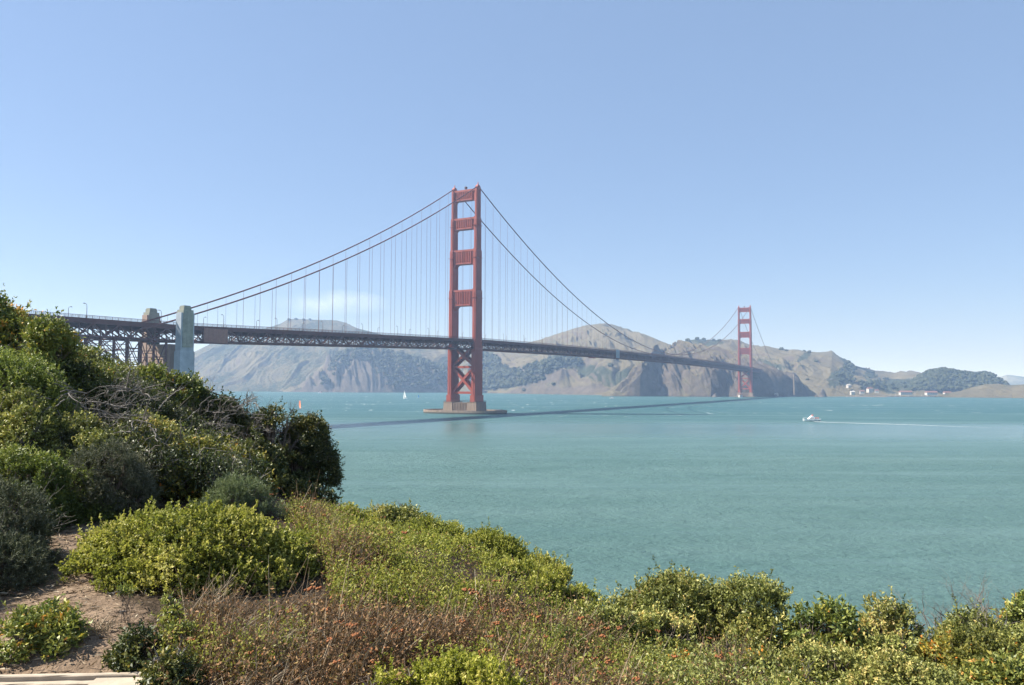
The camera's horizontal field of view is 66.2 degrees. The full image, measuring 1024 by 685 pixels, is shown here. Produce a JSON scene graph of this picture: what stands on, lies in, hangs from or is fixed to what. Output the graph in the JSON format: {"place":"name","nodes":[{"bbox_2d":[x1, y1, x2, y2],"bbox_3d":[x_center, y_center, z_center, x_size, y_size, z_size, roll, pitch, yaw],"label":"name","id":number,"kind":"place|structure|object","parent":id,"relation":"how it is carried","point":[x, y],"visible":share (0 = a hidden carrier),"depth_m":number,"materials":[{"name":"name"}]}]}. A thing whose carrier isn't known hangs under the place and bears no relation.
{"place":"outdoors","nodes":[
{"label":"outdoors","id":0,"kind":"place"},
{"bbox_2d":[0,406,604,684],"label":"ground","id":1,"kind":"structure","parent":0,"point":[153,605],"depth_m":5.74,"materials":[{"name":"brown soil"}]},
{"bbox_2d":[0,283,58,354],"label":"leathery shrub","id":2,"kind":"object","parent":1,"relation":"on","point":[9,312],"visible":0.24,"depth_m":10.81,"materials":[{"name":"green plant"}]},
{"bbox_2d":[0,516,61,597],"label":"sage bush","id":3,"kind":"object","parent":1,"relation":"on","point":[22,553],"visible":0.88,"depth_m":5.99,"materials":[{"name":"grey plant"}]},
{"bbox_2d":[0,474,68,577],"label":"sage bush","id":4,"kind":"object","parent":1,"relation":"on","point":[24,514],"visible":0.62,"depth_m":6.51,"materials":[{"name":"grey plant"}]},
{"bbox_2d":[0,381,72,479],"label":"fine leaved shrub","id":5,"kind":"object","parent":1,"relation":"on","point":[20,425],"visible":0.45,"depth_m":8.72,"materials":[{"name":"green plant"}]},
{"bbox_2d":[2,423,77,481],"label":"sage bush","id":6,"kind":"object","parent":1,"relation":"on","point":[59,438],"visible":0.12,"depth_m":8.75,"materials":[{"name":"green plant"}]},
{"bbox_2d":[0,440,85,531],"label":"fine leaved shrub","id":7,"kind":"object","parent":1,"relation":"on","point":[37,466],"visible":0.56,"depth_m":7.80,"materials":[{"name":"green plant"}]},
{"bbox_2d":[16,473,74,530],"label":"bare shrub","id":8,"kind":"object","parent":1,"relation":"on","point":[48,511],"visible":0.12,"depth_m":7.26,"materials":[{"name":"plant"}]},
{"bbox_2d":[0,593,93,666],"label":"leathery shrub","id":9,"kind":"object","parent":1,"relation":"on","point":[45,625],"visible":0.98,"depth_m":4.77,"materials":[{"name":"green plant"}]},
{"bbox_2d":[8,306,89,412],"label":"leathery shrub","id":10,"kind":"object","parent":1,"relation":"on","point":[57,340],"visible":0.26,"depth_m":10.28,"materials":[{"name":"green plant"}]},
{"bbox_2d":[0,336,101,426],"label":"fine leaved shrub","id":11,"kind":"object","parent":1,"relation":"on","point":[19,368],"visible":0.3,"depth_m":9.40,"materials":[{"name":"green plant"}]},
{"bbox_2d":[7,329,280,490],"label":"dead branches","id":12,"kind":"object","parent":11,"relation":"attached to","point":[115,416],"depth_m":9.34,"materials":[{"name":"wood"}]},
{"bbox_2d":[0,672,148,684],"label":"wooden step","id":13,"kind":"object","parent":1,"relation":"on","point":[116,678],"visible":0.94,"depth_m":4.43,"materials":[{"name":"beige wood"}]},
{"bbox_2d":[0,525,165,673],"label":"leaf litter","id":14,"kind":"object","parent":1,"relation":"on","point":[91,590],"visible":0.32,"depth_m":5.58,"materials":[{"name":"brown plant"}]},
{"bbox_2d":[48,460,130,525],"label":"fine leaved shrub","id":15,"kind":"object","parent":1,"relation":"on","point":[92,510],"visible":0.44,"depth_m":8.17,"materials":[{"name":"green plant"}]},
{"bbox_2d":[35,402,146,495],"bbox_3d":[-5.008,1.307,9.150,1.613,1.215,1.371,0,-3,0],"label":"fine leaved shrub","id":16,"kind":"object","parent":1,"relation":"on","point":[84,436],"visible":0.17,"depth_m":8.97,"materials":[{"name":"green plant"}]},
{"bbox_2d":[55,352,134,418],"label":"leathery shrub","id":17,"kind":"object","parent":1,"relation":"on","point":[79,369],"visible":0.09,"depth_m":10.36,"materials":[{"name":"green plant"}]},
{"bbox_2d":[75,344,121,385],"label":"leathery shrub","id":18,"kind":"object","parent":1,"relation":"on","point":[92,351],"visible":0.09,"depth_m":11.35,"materials":[{"name":"green plant"}]},
{"bbox_2d":[80,613,119,637],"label":"dry grass tuft","id":19,"kind":"object","parent":1,"relation":"on","point":[101,629],"visible":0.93,"depth_m":4.95,"materials":[{"name":"beige plant"}]},
{"bbox_2d":[64,425,163,519],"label":"sage bush","id":20,"kind":"object","parent":1,"relation":"on","point":[122,463],"visible":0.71,"depth_m":8.39,"materials":[{"name":"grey plant"}]},
{"bbox_2d":[108,582,141,626],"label":"seedling bush","id":21,"kind":"object","parent":1,"relation":"on","point":[124,589],"visible":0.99,"depth_m":5.12,"materials":[{"name":"green plant"}]},
{"bbox_2d":[100,618,167,671],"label":"seedling bush","id":22,"kind":"object","parent":1,"relation":"on","point":[127,648],"visible":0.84,"depth_m":4.60,"materials":[{"name":"green plant"}]},
{"bbox_2d":[2,331,267,479],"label":"undergrowth","id":23,"kind":"object","parent":1,"relation":"on","point":[124,368],"visible":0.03,"depth_m":11.19,"materials":[{"name":"green plant"}]},
{"bbox_2d":[0,334,276,496],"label":"undergrowth","id":24,"kind":"object","parent":1,"relation":"on","point":[170,411],"visible":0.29,"depth_m":9.29,"materials":[{"name":"green plant"}]},
{"bbox_2d":[197,382,272,440],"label":"dead branches","id":25,"kind":"object","parent":24,"relation":"on","point":[235,413],"visible":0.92,"depth_m":11.17,"materials":[{"name":"grey wood"}]},
{"bbox_2d":[103,402,190,469],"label":"fine leaved shrub","id":26,"kind":"object","parent":1,"relation":"on","point":[156,420],"visible":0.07,"depth_m":9.71,"materials":[{"name":"green plant"}]},
{"bbox_2d":[142,308,174,388],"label":"concrete pylon","id":27,"kind":"object","parent":1,"relation":"on","point":[150,313],"visible":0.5,"depth_m":478.65,"materials":[{"name":"grey concrete"}]},
{"bbox_2d":[127,357,208,427],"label":"leathery shrub","id":28,"kind":"object","parent":1,"relation":"on","point":[153,370],"visible":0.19,"depth_m":11.56,"materials":[{"name":"green plant"}]},
{"bbox_2d":[150,590,186,632],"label":"seedling bush","id":29,"kind":"object","parent":1,"relation":"on","point":[170,598],"visible":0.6,"depth_m":5.01,"materials":[{"name":"green plant"}]},
{"bbox_2d":[133,634,210,684],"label":"seedling bush","id":30,"kind":"object","parent":1,"relation":"on","point":[170,665],"visible":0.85,"depth_m":4.31,"materials":[{"name":"green plant"}]},
{"bbox_2d":[160,616,199,650],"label":"seedling bush","id":31,"kind":"object","parent":1,"relation":"on","point":[183,629],"visible":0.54,"depth_m":4.70,"materials":[{"name":"green plant"}]},
{"bbox_2d":[173,305,194,384],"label":"concrete pylon","id":32,"kind":"object","parent":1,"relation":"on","point":[184,355],"visible":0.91,"depth_m":465.90,"materials":[{"name":"grey concrete"}]},
{"bbox_2d":[52,492,321,597],"bbox_3d":[-2.657,1.678,6.474,1.991,0.915,1.703,-2,-4,32],"label":"coyote bush","id":33,"kind":"object","parent":1,"relation":"on","point":[192,541],"visible":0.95,"depth_m":6.10,"materials":[{"name":"green plant"}]},
{"bbox_2d":[135,411,244,503],"bbox_3d":[-4.097,1.405,9.587,1.580,1.298,1.477,0,-3,0],"label":"flowering bush","id":34,"kind":"object","parent":1,"relation":"on","point":[200,443],"visible":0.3,"depth_m":9.23,"materials":[{"name":"green plant"}]},
{"bbox_2d":[173,373,218,418],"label":"leathery shrub","id":35,"kind":"object","parent":1,"relation":"on","point":[184,392],"depth_m":11.95,"materials":[{"name":"green plant"}]},
{"bbox_2d":[169,566,264,622],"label":"dry grass tuft","id":36,"kind":"object","parent":1,"relation":"on","point":[218,596],"visible":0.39,"depth_m":5.28,"materials":[{"name":"brown plant"}]},
{"bbox_2d":[183,384,266,441],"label":"leathery shrub","id":37,"kind":"object","parent":1,"relation":"on","point":[235,420],"visible":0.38,"depth_m":11.65,"materials":[{"name":"green plant"}]},
{"bbox_2d":[189,466,289,518],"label":"sage bush","id":38,"kind":"object","parent":1,"relation":"on","point":[243,495],"visible":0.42,"depth_m":8.72,"materials":[{"name":"green plant"}]},
{"bbox_2d":[217,435,285,500],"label":"flowering bush","id":39,"kind":"object","parent":1,"relation":"on","point":[239,448],"visible":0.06,"depth_m":10.29,"materials":[{"name":"green plant"}]},
{"bbox_2d":[220,420,289,485],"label":"fine leaved shrub","id":40,"kind":"object","parent":1,"relation":"on","point":[279,462],"visible":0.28,"depth_m":11.22,"materials":[{"name":"green plant"}]},
{"bbox_2d":[174,378,341,475],"bbox_3d":[-3.884,1.242,11.681,2.554,1.648,1.407,0,-3,0],"label":"bare shrub","id":41,"kind":"object","parent":1,"relation":"on","point":[251,418],"visible":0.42,"depth_m":11.78,"materials":[{"name":"plant"}]},
{"bbox_2d":[180,593,344,668],"bbox_3d":[-1.477,1.751,4.746,0.980,0.437,0.813,3,-4,-40],"label":"dry grass tuft","id":42,"kind":"object","parent":1,"relation":"on","point":[263,628],"visible":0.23,"depth_m":4.74,"materials":[{"name":"brown plant"}]},
{"bbox_2d":[248,395,318,482],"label":"oak shrub","id":43,"kind":"object","parent":1,"relation":"on","point":[291,454],"visible":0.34,"depth_m":11.88,"materials":[{"name":"green plant"}]},
{"bbox_2d":[192,635,394,684],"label":"dry grass tuft","id":44,"kind":"object","parent":1,"relation":"on","point":[268,682],"visible":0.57,"depth_m":4.33,"materials":[{"name":"brown plant"}]},
{"bbox_2d":[266,517,320,568],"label":"coyote bush","id":45,"kind":"object","parent":1,"relation":"on","point":[303,535],"visible":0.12,"depth_m":6.82,"materials":[{"name":"green plant"}]},
{"bbox_2d":[271,468,342,506],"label":"oak shrub","id":46,"kind":"object","parent":1,"relation":"on","point":[291,483],"visible":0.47,"depth_m":11.49,"materials":[{"name":"green plant"}]},
{"bbox_2d":[276,410,346,493],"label":"oak shrub","id":47,"kind":"object","parent":1,"relation":"on","point":[329,467],"visible":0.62,"depth_m":12.11,"materials":[{"name":"green plant"}]},
{"bbox_2d":[254,603,401,657],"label":"dry grass tuft","id":48,"kind":"object","parent":1,"relation":"on","point":[318,632],"visible":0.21,"depth_m":4.82,"materials":[{"name":"brown plant"}]},
{"bbox_2d":[330,497,390,527],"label":"slope bush","id":49,"kind":"object","parent":1,"relation":"on","point":[361,511],"visible":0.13,"depth_m":10.03,"materials":[{"name":"green plant"}]},
{"bbox_2d":[348,516,400,543],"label":"slope bush","id":50,"kind":"object","parent":1,"relation":"on","point":[364,522],"visible":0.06,"depth_m":8.52,"materials":[{"name":"green plant"}]},
{"bbox_2d":[359,656,444,684],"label":"coyote bush","id":51,"kind":"object","parent":1,"relation":"on","point":[383,678],"visible":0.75,"depth_m":4.22,"materials":[{"name":"green plant"}]},
{"bbox_2d":[369,498,437,530],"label":"slope bush","id":52,"kind":"object","parent":1,"relation":"on","point":[404,512],"visible":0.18,"depth_m":10.38,"materials":[{"name":"green plant"}]},
{"bbox_2d":[393,512,482,544],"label":"slope bush","id":53,"kind":"object","parent":1,"relation":"on","point":[449,527],"visible":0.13,"depth_m":9.82,"materials":[{"name":"green plant"}]},
{"bbox_2d":[402,524,486,561],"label":"slope bush","id":54,"kind":"object","parent":1,"relation":"on","point":[464,541],"visible":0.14,"depth_m":8.63,"materials":[{"name":"green plant"}]},
{"bbox_2d":[363,635,531,684],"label":"coyote bush","id":55,"kind":"object","parent":1,"relation":"on","point":[467,669],"visible":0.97,"depth_m":4.23,"materials":[{"name":"green plant"}]},
{"bbox_2d":[146,492,797,684],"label":"green sprigs","id":56,"kind":"object","parent":1,"relation":"on","point":[381,579],"visible":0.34,"depth_m":6.09,"materials":[{"name":"green plant"}]},
{"bbox_2d":[138,475,807,684],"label":"dry weeds","id":57,"kind":"object","parent":1,"relation":"on","point":[343,642],"visible":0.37,"depth_m":5.02,"materials":[{"name":"brown plant"}]},
{"bbox_2d":[187,494,751,684],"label":"seed heads","id":58,"kind":"object","parent":57,"relation":"attached to","point":[497,623],"visible":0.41,"depth_m":5.14,"materials":[{"name":"brown plant"}]},
{"bbox_2d":[451,516,537,577],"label":"slope bush","id":59,"kind":"object","parent":1,"relation":"on","point":[497,540],"visible":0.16,"depth_m":9.55,"materials":[{"name":"green plant"}]},
{"bbox_2d":[453,574,540,620],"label":"slope bush","id":60,"kind":"object","parent":1,"relation":"on","point":[500,588],"visible":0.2,"depth_m":7.05,"materials":[{"name":"green plant"}]},
{"bbox_2d":[180,493,838,684],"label":"dead stalks","id":61,"kind":"object","parent":1,"relation":"on","point":[370,646],"visible":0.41,"depth_m":4.92,"materials":[{"name":"brown plant"}]},
{"bbox_2d":[479,551,563,597],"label":"slope bush","id":62,"kind":"object","parent":1,"relation":"on","point":[552,578],"visible":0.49,"depth_m":8.09,"materials":[{"name":"green plant"}]},
{"bbox_2d":[521,545,579,604],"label":"slope bush","id":63,"kind":"object","parent":1,"relation":"on","point":[565,573],"visible":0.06,"depth_m":9.26,"materials":[{"name":"green plant"}]},
{"bbox_2d":[526,610,613,666],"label":"slope bush","id":64,"kind":"object","parent":1,"relation":"on","point":[571,633],"visible":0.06,"depth_m":6.21,"materials":[{"name":"green plant"}]},
{"bbox_2d":[542,578,606,615],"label":"slope bush","id":65,"kind":"object","parent":1,"relation":"on","point":[577,591],"visible":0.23,"depth_m":7.99,"materials":[{"name":"green plant"}]},
{"bbox_2d":[556,595,652,651],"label":"slope bush","id":66,"kind":"object","parent":1,"relation":"on","point":[610,611],"visible":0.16,"depth_m":6.81,"materials":[{"name":"green plant"}]},
{"bbox_2d":[273,494,991,684],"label":"ground cover","id":67,"kind":"object","parent":1,"relation":"on","point":[440,544],"visible":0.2,"depth_m":7.51,"materials":[{"name":"green plant"}]},
{"bbox_2d":[598,556,751,646],"bbox_3d":[1.605,2.779,7.821,1.851,1.334,1.524,0,-3,0],"label":"evergreen shrub","id":68,"kind":"object","parent":1,"relation":"on","point":[684,593],"visible":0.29,"depth_m":7.67,"materials":[{"name":"green plant"}]},
{"bbox_2d":[642,634,716,668],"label":"dry bush","id":69,"kind":"object","parent":1,"relation":"on","point":[674,653],"visible":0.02,"depth_m":6.17,"materials":[{"name":"brown plant"}]},
{"bbox_2d":[630,595,730,656],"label":"evergreen shrub","id":70,"kind":"object","parent":1,"relation":"on","point":[653,618],"visible":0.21,"depth_m":7.03,"materials":[{"name":"green plant"}]},
{"bbox_2d":[684,624,792,661],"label":"evergreen shrub","id":71,"kind":"object","parent":1,"relation":"on","point":[737,639],"visible":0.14,"depth_m":6.90,"materials":[{"name":"green plant"}]},
{"bbox_2d":[683,566,807,655],"bbox_3d":[2.391,2.849,7.636,1.571,1.264,1.354,-1,-3,24],"label":"evergreen shrub","id":72,"kind":"object","parent":1,"relation":"on","point":[762,620],"visible":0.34,"depth_m":7.44,"materials":[{"name":"green plant"}]},
{"bbox_2d":[705,651,798,684],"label":"evergreen shrub","id":73,"kind":"object","parent":1,"relation":"on","point":[769,667],"visible":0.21,"depth_m":5.82,"materials":[{"name":"green plant"}]},
{"bbox_2d":[718,641,817,684],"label":"dry bush","id":74,"kind":"object","parent":1,"relation":"on","point":[782,661],"visible":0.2,"depth_m":6.07,"materials":[{"name":"green plant"}]},
{"bbox_2d":[600,628,1023,684],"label":"undergrowth","id":75,"kind":"object","parent":1,"relation":"on","point":[687,678],"visible":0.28,"depth_m":5.50,"materials":[{"name":"green plant"}]},
{"bbox_2d":[774,633,862,684],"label":"evergreen shrub","id":76,"kind":"object","parent":1,"relation":"on","point":[819,657],"visible":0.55,"depth_m":6.42,"materials":[{"name":"green plant"}]},
{"bbox_2d":[777,591,866,672],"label":"evergreen shrub","id":77,"kind":"object","parent":1,"relation":"on","point":[828,614],"visible":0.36,"depth_m":7.16,"materials":[{"name":"green plant"}]},
{"bbox_2d":[843,585,931,647],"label":"evergreen shrub","id":78,"kind":"object","parent":1,"relation":"on","point":[889,612],"visible":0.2,"depth_m":7.70,"materials":[{"name":"green plant"}]},
{"bbox_2d":[835,614,943,672],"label":"evergreen shrub","id":79,"kind":"object","parent":1,"relation":"on","point":[877,641],"visible":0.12,"depth_m":6.94,"materials":[{"name":"green plant"}]},
{"bbox_2d":[834,641,974,684],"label":"flowering bush","id":80,"kind":"object","parent":1,"relation":"on","point":[891,664],"visible":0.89,"depth_m":5.92,"materials":[{"name":"green plant"}]},
{"bbox_2d":[887,557,1020,639],"bbox_3d":[4.754,2.863,8.363,1.524,1.215,1.098,0,-3,0],"label":"bare shrub","id":81,"kind":"object","parent":1,"relation":"on","point":[980,601],"visible":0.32,"depth_m":8.38,"materials":[{"name":"plant"}]},
{"bbox_2d":[904,614,1022,682],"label":"flowering bush","id":82,"kind":"object","parent":1,"relation":"on","point":[951,647],"visible":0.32,"depth_m":6.74,"materials":[{"name":"green plant"}]},
{"bbox_2d":[928,591,1007,652],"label":"evergreen shrub","id":83,"kind":"object","parent":1,"relation":"on","point":[963,618],"visible":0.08,"depth_m":7.79,"materials":[{"name":"green plant"}]},
{"bbox_2d":[950,646,1023,684],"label":"evergreen shrub","id":84,"kind":"object","parent":1,"relation":"on","point":[1003,669],"visible":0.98,"depth_m":5.76,"materials":[{"name":"green plant"}]},
{"bbox_2d":[989,589,1023,630],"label":"evergreen shrub","id":85,"kind":"object","parent":1,"relation":"on","point":[1014,608],"visible":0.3,"depth_m":8.10,"materials":[{"name":"green plant"}]},
{"bbox_2d":[997,617,1023,653],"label":"evergreen shrub","id":86,"kind":"object","parent":1,"relation":"on","point":[1010,633],"visible":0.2,"depth_m":6.90,"materials":[{"name":"green plant"}]},
{"bbox_2d":[194,319,465,391],"bbox_3d":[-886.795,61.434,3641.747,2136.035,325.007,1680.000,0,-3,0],"label":"hill","id":87,"kind":"structure","parent":0,"point":[265,368],"depth_m":3113.30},
{"bbox_2d":[271,348,447,392],"bbox_3d":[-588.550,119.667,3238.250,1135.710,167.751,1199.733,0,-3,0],"label":"hill","id":88,"kind":"structure","parent":0,"point":[358,374],"depth_m":2692.61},
{"bbox_2d":[320,347,447,389],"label":"woods","id":89,"kind":"object","parent":88,"relation":"on","point":[441,369],"visible":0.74,"depth_m":2734.54,"materials":[{"name":"green plant"}]},
{"bbox_2d":[0,0,1023,376],"label":"sky","id":90,"kind":"structure","parent":0,"point":[849,174],"materials":[{"name":"blue"}]},
{"bbox_2d":[459,323,671,394],"bbox_3d":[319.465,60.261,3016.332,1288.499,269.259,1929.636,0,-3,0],"label":"hill","id":91,"kind":"structure","parent":0,"point":[593,376],"depth_m":2485.13,"materials":[{"name":"brown soil"}]},
{"bbox_2d":[482,351,582,389],"bbox_3d":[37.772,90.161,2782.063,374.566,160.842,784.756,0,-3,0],"label":"woods","id":92,"kind":"object","parent":91,"relation":"on","point":[496,369],"visible":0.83,"depth_m":2544.89,"materials":[{"name":"green plant"}]},
{"bbox_2d":[210,391,1023,638],"bbox_3d":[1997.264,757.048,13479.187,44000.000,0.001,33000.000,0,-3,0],"label":"water","id":93,"kind":"structure","parent":0,"point":[608,491],"depth_m":232.34,"materials":[{"name":"teal liquid"}]},
{"bbox_2d":[26,183,773,414],"bbox_3d":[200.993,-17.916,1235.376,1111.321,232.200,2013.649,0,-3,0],"label":"suspension bridge","id":94,"kind":"structure","parent":93,"relation":"on","point":[453,403],"depth_m":767.90,"materials":[{"name":"metal"}]},
{"bbox_2d":[201,327,227,344],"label":"maintenance scaffold","id":95,"kind":"object","parent":94,"relation":"attached to","point":[214,336],"visible":1,"depth_m":491.45,"materials":[{"name":"grey metal"}]},
{"bbox_2d":[803,415,820,420],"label":"motor boat","id":96,"kind":"object","parent":93,"relation":"on","point":[811,418],"visible":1,"depth_m":628.55,"materials":[{"name":"white plastic"}]},
{"bbox_2d":[846,396,941,396],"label":"quay","id":97,"kind":"structure","parent":93,"relation":"in","point":[893,396],"depth_m":2028.31,"materials":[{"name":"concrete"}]},
{"bbox_2d":[602,340,808,396],"bbox_3d":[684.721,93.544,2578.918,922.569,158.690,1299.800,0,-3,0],"label":"hill","id":98,"kind":"structure","parent":0,"point":[643,378],"depth_m":1993.19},
{"bbox_2d":[687,339,941,396],"bbox_3d":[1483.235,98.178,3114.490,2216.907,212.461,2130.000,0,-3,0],"label":"hill","id":99,"kind":"structure","parent":0,"point":[803,366],"depth_m":2518.57,"materials":[{"name":"brown soil"}]},
{"bbox_2d":[835,360,926,389],"bbox_3d":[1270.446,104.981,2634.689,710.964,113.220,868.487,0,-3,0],"label":"woods","id":100,"kind":"object","parent":99,"relation":"on","point":[879,384],"visible":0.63,"depth_m":2367.81,"materials":[{"name":"green plant"}]},
{"bbox_2d":[899,391,912,394],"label":"house","id":101,"kind":"structure","parent":99,"relation":"on","point":[905,392],"depth_m":2139.91,"materials":[{"name":"white"}]},
{"bbox_2d":[907,367,1009,390],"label":"woods","id":102,"kind":"object","parent":99,"relation":"on","point":[942,378],"visible":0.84,"depth_m":2370.37,"materials":[{"name":"green plant"}]},
{"bbox_2d":[942,384,1023,397],"bbox_3d":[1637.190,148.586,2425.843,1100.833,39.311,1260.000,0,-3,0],"label":"hill","id":103,"kind":"structure","parent":0,"point":[997,391],"depth_m":1988.63,"materials":[{"name":"brown soil"}]},
{"bbox_2d":[1000,375,1023,384],"bbox_3d":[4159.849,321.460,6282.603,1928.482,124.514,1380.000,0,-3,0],"label":"hill","id":104,"kind":"structure","parent":0,"point":[1013,380],"depth_m":5840.37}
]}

